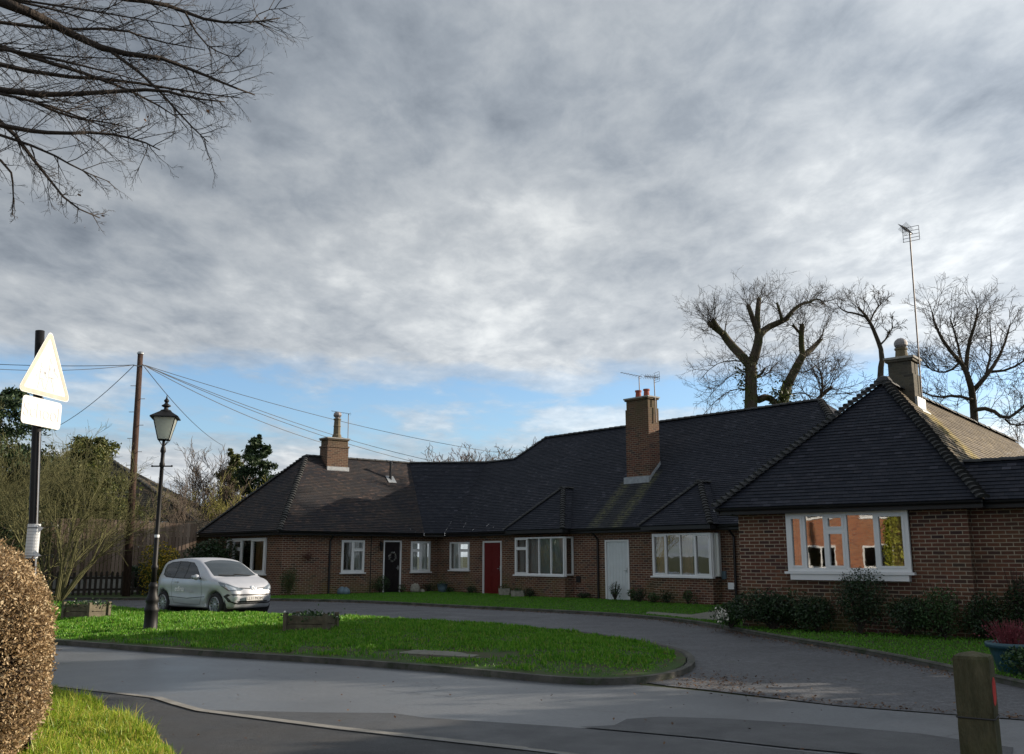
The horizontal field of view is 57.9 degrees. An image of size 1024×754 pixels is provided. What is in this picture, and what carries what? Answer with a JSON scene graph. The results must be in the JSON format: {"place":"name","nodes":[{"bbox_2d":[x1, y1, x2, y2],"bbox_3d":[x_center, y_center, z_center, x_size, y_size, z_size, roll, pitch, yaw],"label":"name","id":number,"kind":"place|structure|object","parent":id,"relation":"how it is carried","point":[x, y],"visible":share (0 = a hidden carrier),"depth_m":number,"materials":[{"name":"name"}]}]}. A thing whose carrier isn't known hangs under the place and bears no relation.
{"place":"outdoors","nodes":[
{"label":"outdoors","id":0,"kind":"place"},
{"bbox_2d":[58,687,547,753],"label":"pavement","id":1,"kind":"structure","parent":0,"point":[221,734],"depth_m":7.99,"materials":[{"name":"asphalt"}]},
{"bbox_2d":[52,685,155,697],"bbox_3d":[-6.460,3.824,11.695,5.892,0.001,0.101,-6,-13,30],"label":"gutter line","id":2,"kind":"object","parent":1,"relation":"on","point":[107,691],"visible":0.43,"depth_m":10.65,"materials":[{"name":"concrete"}]},
{"bbox_2d":[53,612,685,676],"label":"island","id":3,"kind":"structure","parent":0,"point":[680,660],"depth_m":13.65,"materials":[{"name":"plant"}]},
{"bbox_2d":[54,598,114,618],"bbox_3d":[-9.743,5.294,21.078,1.343,0.522,0.911,0,-11,0],"label":"planter","id":4,"kind":"object","parent":3,"relation":"on","point":[90,608],"visible":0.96,"depth_m":20.93,"materials":[{"name":"stone"}]},
{"bbox_2d":[143,396,180,629],"bbox_3d":[-7.000,2.678,18.325,0.537,4.748,0.537,3,-11,-14],"label":"lamp post","id":5,"kind":"object","parent":3,"relation":"on","point":[165,419],"visible":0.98,"depth_m":18.34,"materials":[{"name":"black metal"}]},
{"bbox_2d":[268,604,355,630],"bbox_3d":[-3.859,4.681,17.867,1.760,0.581,0.844,-2,-11,8],"label":"planter","id":6,"kind":"object","parent":3,"relation":"on","point":[304,620],"visible":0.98,"depth_m":17.64,"materials":[{"name":"brown wood"}]},
{"bbox_2d":[42,600,675,675],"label":"grass","id":7,"kind":"structure","parent":3,"relation":"on","point":[128,617],"depth_m":16.25,"materials":[{"name":"plant"}]},
{"bbox_2d":[396,650,478,657],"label":"concrete slab","id":8,"kind":"structure","parent":3,"relation":"on","point":[436,653],"depth_m":13.84,"materials":[{"name":"concrete"}]},
{"bbox_2d":[0,0,1023,556],"label":"sky","id":9,"kind":"structure","parent":0,"point":[452,222],"materials":[{"name":"grey"}]},
{"bbox_2d":[50,644,1023,753],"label":"road","id":10,"kind":"structure","parent":0,"point":[221,683],"depth_m":10.37,"materials":[{"name":"asphalt"}]},
{"bbox_2d":[152,697,526,748],"bbox_3d":[-1.993,3.248,8.743,4.917,0.001,0.381,-7,-13,34],"label":"gutter line","id":11,"kind":"object","parent":10,"relation":"on","point":[325,725],"visible":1,"depth_m":8.39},
{"bbox_2d":[53,605,694,684],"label":"kerb","id":12,"kind":"structure","parent":10,"relation":"on","point":[688,666],"depth_m":12.95,"materials":[{"name":"concrete"}]},
{"bbox_2d":[215,710,823,753],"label":"road strip","id":13,"kind":"object","parent":10,"relation":"on","point":[574,740],"visible":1,"depth_m":8.08,"materials":[{"name":"concrete"}]},
{"bbox_2d":[53,597,1023,688],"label":"kerb","id":14,"kind":"structure","parent":10,"relation":"on","point":[1003,680],"depth_m":19.72,"materials":[{"name":"concrete"}]},
{"bbox_2d":[524,748,577,753],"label":"gutter line","id":15,"kind":"object","parent":10,"relation":"on","point":[551,751],"visible":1,"depth_m":7.36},
{"bbox_2d":[585,717,1012,753],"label":"road patch","id":16,"kind":"object","parent":10,"relation":"on","point":[831,738],"visible":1,"depth_m":8.06,"materials":[{"name":"asphalt"}]},
{"bbox_2d":[52,591,1023,682],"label":"verge","id":17,"kind":"structure","parent":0,"point":[118,595],"depth_m":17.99,"materials":[{"name":"plant"}]},
{"bbox_2d":[0,384,83,568],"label":"evergreen tree","id":18,"kind":"object","parent":17,"relation":"on","point":[12,399],"visible":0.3,"depth_m":42.14,"materials":[{"name":"green plant"}]},
{"bbox_2d":[0,419,179,601],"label":"shrub","id":19,"kind":"object","parent":17,"relation":"on","point":[61,594],"visible":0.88,"depth_m":31.28,"materials":[{"name":"plant"}]},
{"bbox_2d":[40,571,150,595],"bbox_3d":[-17.877,7.742,34.719,9.663,0.929,0.068,4,-12,-20],"label":"picket fence","id":20,"kind":"object","parent":17,"relation":"on","point":[100,589],"visible":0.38,"depth_m":35.44,"materials":[{"name":"wood"}]},
{"bbox_2d":[40,434,153,575],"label":"evergreen tree","id":21,"kind":"object","parent":17,"relation":"on","point":[105,444],"visible":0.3,"depth_m":44.28,"materials":[{"name":"green plant"}]},
{"bbox_2d":[1,518,196,592],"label":"board fence","id":22,"kind":"object","parent":17,"relation":"on","point":[146,540],"visible":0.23,"depth_m":38.46,"materials":[{"name":"wood"}]},
{"bbox_2d":[1,458,208,574],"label":"neighbour house","id":23,"kind":"structure","parent":17,"relation":"on","point":[145,485],"depth_m":51.55,"materials":[{"name":"red brick"}]},
{"bbox_2d":[122,351,144,595],"bbox_3d":[-14.539,3.639,35.455,0.667,9.433,0.290,0,-11,0],"label":"telegraph pole","id":24,"kind":"object","parent":17,"relation":"on","point":[126,585],"visible":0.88,"depth_m":35.37,"materials":[{"name":"wood"}]},
{"bbox_2d":[0,364,125,365],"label":"overhead cable","id":25,"kind":"object","parent":24,"relation":"attached to","point":[95,365],"visible":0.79,"depth_m":35.88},
{"bbox_2d":[0,365,131,370],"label":"overhead cable","id":26,"kind":"object","parent":24,"relation":"attached to","point":[77,369],"visible":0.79,"depth_m":34.58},
{"bbox_2d":[60,366,132,424],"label":"overhead cable","id":27,"kind":"object","parent":24,"relation":"attached to","point":[100,396],"visible":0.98,"depth_m":40.02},
{"bbox_2d":[142,364,221,444],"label":"overhead cable","id":28,"kind":"object","parent":24,"relation":"attached to","point":[175,404],"visible":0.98,"depth_m":42.77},
{"bbox_2d":[144,365,319,441],"bbox_3d":[-11.231,1.369,39.407,0.020,2.434,9.570,-10,-15,41],"label":"overhead cable","id":29,"kind":"object","parent":24,"relation":"attached to","point":[226,406],"visible":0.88,"depth_m":38.57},
{"bbox_2d":[147,366,413,461],"bbox_3d":[-8.774,2.166,42.054,0.020,2.993,16.945,-10,-15,41],"label":"overhead cable","id":30,"kind":"object","parent":24,"relation":"attached to","point":[265,415],"visible":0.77,"depth_m":39.79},
{"bbox_2d":[150,367,435,461],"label":"overhead cable","id":31,"kind":"object","parent":24,"relation":"attached to","point":[282,418],"visible":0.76,"depth_m":40.45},
{"bbox_2d":[145,365,517,455],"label":"overhead cable","id":32,"kind":"object","parent":24,"relation":"attached to","point":[317,415],"visible":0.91,"depth_m":41.51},
{"bbox_2d":[131,557,147,593],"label":"evergreen shrub","id":33,"kind":"object","parent":17,"relation":"on","point":[135,569],"visible":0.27,"depth_m":36.74,"materials":[{"name":"green plant"}]},
{"bbox_2d":[138,540,179,595],"bbox_3d":[-13.555,7.307,35.505,1.863,2.174,1.360,-10,-15,41],"label":"forsythia","id":34,"kind":"object","parent":17,"relation":"on","point":[163,560],"visible":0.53,"depth_m":35.40,"materials":[{"name":"plant"}]},
{"bbox_2d":[113,476,255,546],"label":"hedge","id":35,"kind":"object","parent":17,"relation":"on","point":[180,513],"visible":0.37,"depth_m":46.49,"materials":[{"name":"brown plant"}]},
{"bbox_2d":[160,521,210,560],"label":"garage","id":36,"kind":"structure","parent":17,"relation":"on","point":[198,539],"depth_m":45.26,"materials":[{"name":"red brick"}]},
{"bbox_2d":[164,436,249,513],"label":"bare tree","id":37,"kind":"object","parent":17,"relation":"on","point":[197,475],"visible":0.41,"depth_m":55.48,"materials":[{"name":"brown plant"}]},
{"bbox_2d":[182,537,239,559],"bbox_3d":[-12.170,7.607,37.397,2.213,2.291,1.699,0,-11,0],"label":"evergreen shrub","id":38,"kind":"object","parent":17,"relation":"on","point":[209,551],"visible":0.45,"depth_m":37.33,"materials":[{"name":"green plant"}]},
{"bbox_2d":[201,448,244,509],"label":"evergreen tree","id":39,"kind":"object","parent":17,"relation":"on","point":[234,458],"visible":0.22,"depth_m":57.55,"materials":[{"name":"plant"}]},
{"bbox_2d":[185,471,268,520],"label":"bare tree","id":40,"kind":"object","parent":17,"relation":"on","point":[220,506],"visible":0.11,"depth_m":51.35,"materials":[{"name":"brown plant"}]},
{"bbox_2d":[224,434,278,507],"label":"evergreen tree","id":41,"kind":"object","parent":17,"relation":"on","point":[252,457],"visible":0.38,"depth_m":55.64,"materials":[{"name":"green plant"}]},
{"bbox_2d":[279,565,298,594],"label":"garden shrub","id":42,"kind":"object","parent":17,"relation":"on","point":[288,584],"visible":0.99,"depth_m":34.83,"materials":[{"name":"green plant"}]},
{"bbox_2d":[196,412,437,595],"bbox_3d":[-7.358,5.500,40.871,10.637,7.850,7.174,9,-14,-38],"label":"brick bungalow","id":43,"kind":"object","parent":17,"relation":"on","point":[337,510],"visible":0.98,"depth_m":38.22,"materials":[{"name":"brown brick"}]},
{"bbox_2d":[226,538,266,574],"bbox_3d":[-10.723,7.243,37.351,0.258,1.450,3.408,10,-15,-42],"label":"wide window","id":44,"kind":"structure","parent":43,"relation":"in","point":[261,543],"depth_m":36.90,"materials":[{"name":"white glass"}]},
{"bbox_2d":[303,546,311,559],"bbox_3d":[-7.926,6.802,35.799,0.520,0.527,0.394,-5,-12,26],"label":"hanging basket","id":45,"kind":"object","parent":43,"relation":"attached to","point":[307,556],"visible":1,"depth_m":35.69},
{"bbox_2d":[339,540,365,573],"bbox_3d":[-6.438,7.246,37.258,1.165,1.330,0.258,9,-14,-38],"label":"window","id":46,"kind":"structure","parent":43,"relation":"in","point":[357,546],"depth_m":37.38,"materials":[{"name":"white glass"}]},
{"bbox_2d":[382,540,401,592],"bbox_3d":[-4.896,7.865,38.196,0.922,2.190,0.833,0,-11,0],"label":"door","id":47,"kind":"structure","parent":43,"relation":"in","point":[392,571],"depth_m":38.31,"materials":[{"name":"wood"}]},
{"bbox_2d":[409,541,431,572],"bbox_3d":[-3.913,7.642,39.252,1.103,1.310,0.259,9,-14,-38],"label":"window","id":48,"kind":"structure","parent":43,"relation":"in","point":[424,549],"depth_m":39.27,"materials":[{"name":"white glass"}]},
{"bbox_2d":[337,587,349,594],"bbox_3d":[-6.582,8.357,36.198,0.530,0.306,0.415,0,-11,0],"label":"garden stone","id":49,"kind":"object","parent":17,"relation":"on","point":[343,590],"visible":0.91,"depth_m":36.05,"materials":[{"name":"stone"}]},
{"bbox_2d":[370,574,389,592],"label":"garden shrub","id":50,"kind":"object","parent":17,"relation":"on","point":[380,589],"visible":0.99,"depth_m":37.40,"materials":[{"name":"green plant"}]},
{"bbox_2d":[397,584,405,591],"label":"garden shrub","id":51,"kind":"object","parent":17,"relation":"on","point":[402,587],"visible":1,"depth_m":37.84,"materials":[{"name":"green plant"}]},
{"bbox_2d":[410,583,419,592],"bbox_3d":[-4.006,8.725,38.288,0.418,0.376,0.278,0,-11,0],"label":"garden stone","id":52,"kind":"object","parent":17,"relation":"on","point":[415,587],"visible":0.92,"depth_m":38.19,"materials":[{"name":"stone"}]},
{"bbox_2d":[420,583,437,590],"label":"garden shrub","id":53,"kind":"object","parent":17,"relation":"on","point":[429,588],"visible":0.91,"depth_m":38.81,"materials":[{"name":"green plant"}]},
{"bbox_2d":[437,580,447,591],"bbox_3d":[-2.909,8.629,38.391,0.600,0.604,0.565,-4,-12,18],"label":"plant pot","id":54,"kind":"object","parent":17,"relation":"on","point":[441,586],"visible":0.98,"depth_m":38.26,"materials":[{"name":"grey ceramic"}]},
{"bbox_2d":[445,587,454,591],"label":"garden plant","id":55,"kind":"object","parent":17,"relation":"on","point":[448,589],"visible":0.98,"depth_m":38.33,"materials":[{"name":"green plant"}]},
{"bbox_2d":[466,586,476,592],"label":"garden plant","id":56,"kind":"object","parent":17,"relation":"on","point":[469,589],"visible":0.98,"depth_m":37.30,"materials":[{"name":"green plant"}]},
{"bbox_2d":[498,584,509,594],"bbox_3d":[-0.311,8.135,35.414,0.465,0.443,0.513,0,-11,0],"label":"plant pot","id":57,"kind":"object","parent":17,"relation":"on","point":[503,590],"visible":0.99,"depth_m":35.27,"materials":[{"name":"stone"}]},
{"bbox_2d":[508,585,523,596],"bbox_3d":[0.169,7.920,34.306,0.772,0.444,0.646,0,-11,0],"label":"plant pot","id":58,"kind":"object","parent":17,"relation":"on","point":[517,592],"visible":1,"depth_m":34.06,"materials":[{"name":"stone"}]},
{"bbox_2d":[523,587,534,596],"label":"garden plant","id":59,"kind":"object","parent":17,"relation":"on","point":[529,592],"visible":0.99,"depth_m":33.97,"materials":[{"name":"green plant"}]},
{"bbox_2d":[577,592,590,597],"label":"garden plant","id":60,"kind":"object","parent":17,"relation":"on","point":[581,595],"visible":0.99,"depth_m":32.52,"materials":[{"name":"green plant"}]},
{"bbox_2d":[608,582,620,599],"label":"garden plant","id":61,"kind":"object","parent":17,"relation":"on","point":[614,593],"visible":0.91,"depth_m":31.42,"materials":[{"name":"green plant"}]},
{"bbox_2d":[626,588,639,600],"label":"garden plant","id":62,"kind":"object","parent":17,"relation":"on","point":[633,595],"visible":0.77,"depth_m":30.86,"materials":[{"name":"green plant"}]},
{"bbox_2d":[633,587,646,601],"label":"garden plant","id":63,"kind":"object","parent":17,"relation":"on","point":[640,595],"visible":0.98,"depth_m":30.09,"materials":[{"name":"green plant"}]},
{"bbox_2d":[646,592,660,602],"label":"garden plant","id":64,"kind":"object","parent":17,"relation":"on","point":[653,597],"visible":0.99,"depth_m":29.63,"materials":[{"name":"green plant"}]},
{"bbox_2d":[659,589,673,603],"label":"garden plant","id":65,"kind":"object","parent":17,"relation":"on","point":[665,597],"visible":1,"depth_m":29.20,"materials":[{"name":"green plant"}]},
{"bbox_2d":[409,389,943,604],"bbox_3d":[5.431,4.698,36.172,9.661,7.640,23.934,9,-14,-40],"label":"brick bungalow","id":66,"kind":"object","parent":17,"relation":"on","point":[596,513],"visible":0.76,"depth_m":33.80,"materials":[{"name":"brown brick"}]},
{"bbox_2d":[448,542,469,570],"bbox_3d":[-2.147,7.503,38.641,0.258,1.190,1.444,9,-14,-40],"label":"window","id":67,"kind":"structure","parent":66,"relation":"in","point":[457,545],"depth_m":38.83,"materials":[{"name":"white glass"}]},
{"bbox_2d":[482,541,501,593],"bbox_3d":[-0.773,7.611,36.964,0.121,2.080,1.174,9,-14,-40],"label":"door","id":68,"kind":"structure","parent":66,"relation":"in","point":[492,550],"depth_m":36.98,"materials":[{"name":"wood"}]},
{"bbox_2d":[513,537,573,576],"bbox_3d":[1.131,6.689,34.433,2.218,1.430,2.443,0,-11,0],"label":"bay window","id":69,"kind":"structure","parent":66,"relation":"in","point":[545,556],"depth_m":34.32,"materials":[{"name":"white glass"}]},
{"bbox_2d":[605,540,629,599],"bbox_3d":[3.657,6.662,31.954,0.121,2.040,1.121,9,-14,-40],"label":"door","id":70,"kind":"structure","parent":66,"relation":"in","point":[617,565],"depth_m":31.98,"materials":[{"name":"wood"}]},
{"bbox_2d":[643,371,659,422],"bbox_3d":[5.156,0.740,34.049,0.570,1.886,0.400,4,-12,-20],"label":"tv aerial","id":71,"kind":"object","parent":66,"relation":"attached to","point":[657,377],"visible":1,"depth_m":34.11,"materials":[{"name":"metal"}]},
{"bbox_2d":[650,533,721,578],"bbox_3d":[5.507,5.693,29.496,1.998,1.390,2.189,0,-11,0],"label":"bay window","id":72,"kind":"structure","parent":66,"relation":"in","point":[659,541],"depth_m":29.38,"materials":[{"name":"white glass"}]},
{"bbox_2d":[682,589,698,603],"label":"garden plant","id":73,"kind":"object","parent":17,"relation":"on","point":[686,597],"visible":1,"depth_m":28.60,"materials":[{"name":"green plant"}]},
{"bbox_2d":[715,607,729,628],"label":"white flowers","id":74,"kind":"object","parent":17,"relation":"on","point":[721,615],"visible":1,"depth_m":19.01,"materials":[{"name":"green plant"}]},
{"bbox_2d":[708,599,746,627],"bbox_3d":[4.573,4.986,19.513,0.886,0.605,0.709,0,-11,0],"label":"evergreen shrub","id":75,"kind":"object","parent":17,"relation":"on","point":[732,621],"visible":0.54,"depth_m":19.39,"materials":[{"name":"green plant"}]},
{"bbox_2d":[727,587,814,629],"bbox_3d":[5.295,4.697,18.817,1.776,0.915,0.931,-4,-12,19],"label":"evergreen shrub","id":76,"kind":"object","parent":17,"relation":"on","point":[771,612],"visible":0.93,"depth_m":18.70,"materials":[{"name":"green plant"}]},
{"bbox_2d":[675,268,867,413],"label":"pollarded tree","id":77,"kind":"object","parent":17,"relation":"on","point":[750,362],"visible":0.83,"depth_m":53.06,"materials":[{"name":"brown plant"}]},
{"bbox_2d":[789,594,837,631],"bbox_3d":[5.943,4.676,18.310,0.987,0.759,0.864,0,-11,0],"label":"evergreen shrub","id":78,"kind":"object","parent":17,"relation":"on","point":[824,610],"visible":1,"depth_m":18.22,"materials":[{"name":"green plant"}]},
{"bbox_2d":[786,338,873,406],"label":"bare tree","id":79,"kind":"object","parent":17,"relation":"on","point":[828,388],"visible":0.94,"depth_m":47.80,"materials":[{"name":"brown plant"}]},
{"bbox_2d":[829,567,889,633],"bbox_3d":[6.726,4.308,17.870,1.103,1.306,0.784,-5,-12,26],"label":"evergreen shrub","id":80,"kind":"object","parent":17,"relation":"on","point":[860,614],"visible":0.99,"depth_m":17.77,"materials":[{"name":"green plant"}]},
{"bbox_2d":[820,278,907,376],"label":"bare tree","id":81,"kind":"object","parent":17,"relation":"on","point":[879,343],"visible":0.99,"depth_m":45.22,"materials":[{"name":"brown plant"}]},
{"bbox_2d":[711,338,1023,637],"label":"brick bungalow","id":82,"kind":"object","parent":17,"relation":"on","point":[866,481],"visible":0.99,"depth_m":18.96,"materials":[{"name":"brown brick"}]},
{"bbox_2d":[784,510,915,581],"bbox_3d":[6.750,3.402,18.633,2.575,1.360,0.262,-9,-14,38],"label":"wide window","id":83,"kind":"structure","parent":82,"relation":"in","point":[901,567],"depth_m":18.57,"materials":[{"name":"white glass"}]},
{"bbox_2d":[898,223,922,397],"bbox_3d":[9.633,-1.584,22.174,0.400,4.436,0.785,-8,-14,37],"label":"tv aerial","id":84,"kind":"object","parent":82,"relation":"attached to","point":[905,229],"visible":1,"depth_m":22.43,"materials":[{"name":"metal"}]},
{"bbox_2d":[871,595,935,636],"bbox_3d":[7.340,4.466,17.293,1.133,0.784,0.902,0,-11,0],"label":"evergreen shrub","id":85,"kind":"object","parent":17,"relation":"on","point":[906,618],"visible":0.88,"depth_m":17.22,"materials":[{"name":"green plant"}]},
{"bbox_2d":[907,581,970,638],"bbox_3d":[7.833,4.263,16.916,1.112,1.037,0.883,0,-11,0],"label":"evergreen shrub","id":86,"kind":"object","parent":17,"relation":"on","point":[942,626],"visible":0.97,"depth_m":16.86,"materials":[{"name":"green plant"}]},
{"bbox_2d":[886,274,1023,443],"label":"bare tree","id":87,"kind":"object","parent":17,"relation":"on","point":[965,365],"visible":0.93,"depth_m":46.80,"materials":[{"name":"brown plant"}]},
{"bbox_2d":[958,585,1015,639],"bbox_3d":[8.557,4.246,16.677,1.064,0.982,0.895,0,-11,0],"label":"evergreen shrub","id":88,"kind":"object","parent":17,"relation":"on","point":[978,615],"visible":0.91,"depth_m":16.53,"materials":[{"name":"green plant"}]},
{"bbox_2d":[973,613,1023,673],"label":"plant pot","id":89,"kind":"object","parent":17,"relation":"on","point":[1000,645],"visible":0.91,"depth_m":11.95,"materials":[{"name":"blue plastic"}]},
{"bbox_2d":[998,645,1023,675],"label":"garden plant","id":90,"kind":"object","parent":17,"relation":"on","point":[1018,656],"visible":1,"depth_m":11.47,"materials":[{"name":"green plant"}]},
{"bbox_2d":[1003,570,1023,635],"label":"climbing shrub","id":91,"kind":"object","parent":17,"relation":"on","point":[1018,608],"visible":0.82,"depth_m":16.62,"materials":[{"name":"green plant"}]},
{"bbox_2d":[63,557,1023,753],"bbox_3d":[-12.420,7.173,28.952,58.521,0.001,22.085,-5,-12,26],"label":"driveway","id":92,"kind":"structure","parent":0,"point":[894,686],"depth_m":13.52,"materials":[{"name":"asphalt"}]},
{"bbox_2d":[0,503,54,568],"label":"evergreen shrub","id":93,"kind":"object","parent":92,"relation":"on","point":[11,533],"visible":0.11,"depth_m":36.09,"materials":[{"name":"green plant"}]},
{"bbox_2d":[0,396,104,565],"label":"tree","id":94,"kind":"object","parent":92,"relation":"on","point":[65,456],"visible":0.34,"depth_m":34.16,"materials":[{"name":"plant"}]},
{"bbox_2d":[158,556,270,612],"bbox_3d":[-8.121,5.724,25.460,3.609,1.674,2.035,-10,-15,43],"label":"parked car","id":95,"kind":"object","parent":92,"relation":"on","point":[224,585],"visible":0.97,"depth_m":24.74,"materials":[{"name":"silver metal"}]},
{"bbox_2d":[408,443,483,567],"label":"distant tree","id":96,"kind":"object","parent":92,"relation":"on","point":[458,460],"visible":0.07,"depth_m":97.77,"materials":[{"name":"brown plant"}]},
{"bbox_2d":[422,442,473,461],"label":"distant tree","id":97,"kind":"object","parent":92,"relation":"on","point":[428,452],"visible":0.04,"depth_m":93.39,"materials":[{"name":"brown plant"}]},
{"bbox_2d":[447,449,510,460],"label":"distant tree","id":98,"kind":"object","parent":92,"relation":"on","point":[476,455],"visible":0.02,"depth_m":102.71,"materials":[{"name":"brown plant"}]},
{"bbox_2d":[462,437,536,542],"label":"distant tree","id":99,"kind":"object","parent":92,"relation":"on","point":[504,451],"visible":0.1,"depth_m":91.36,"materials":[{"name":"brown plant"}]},
{"bbox_2d":[67,599,1023,753],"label":"fallen leaves","id":100,"kind":"object","parent":92,"relation":"on","point":[759,692],"visible":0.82,"depth_m":12.06,"materials":[{"name":"brown plant"}]},
{"bbox_2d":[646,610,726,619],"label":"path","id":101,"kind":"structure","parent":0,"point":[705,615],"depth_m":23.71,"materials":[{"name":"concrete"}]},
{"bbox_2d":[952,651,1001,753],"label":"wooden post","id":102,"kind":"object","parent":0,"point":[978,715],"visible":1,"depth_m":3.85,"materials":[{"name":"brown wood"}]},
{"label":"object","id":103,"kind":"structure","parent":0,"visible":0},
{"bbox_2d":[0,538,59,753],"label":"hedge","id":104,"kind":"object","parent":103,"relation":"on","point":[27,636],"visible":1,"depth_m":6.08,"materials":[{"name":"brown plant"}]},
{"bbox_2d":[19,330,68,752],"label":"warning sign","id":105,"kind":"object","parent":103,"relation":"on","point":[44,376],"visible":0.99,"depth_m":7.50,"materials":[{"name":"white metal"}]},
{"bbox_2d":[24,524,55,558],"bbox_3d":[-3.728,1.302,7.326,0.239,0.275,0.136,0,-11,0],"label":"paper notice","id":106,"kind":"object","parent":105,"relation":"attached to","point":[32,541],"visible":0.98,"depth_m":7.28,"materials":[{"name":"paper"}]},
{"bbox_2d":[15,676,182,753],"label":"grass","id":107,"kind":"structure","parent":103,"relation":"on","point":[79,723],"depth_m":7.85,"materials":[{"name":"plant"}]},
{"bbox_2d":[0,0,312,235],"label":"beech tree","id":108,"kind":"object","parent":103,"relation":"on","point":[16,7],"visible":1,"depth_m":7.46,"materials":[{"name":"brown plant"}]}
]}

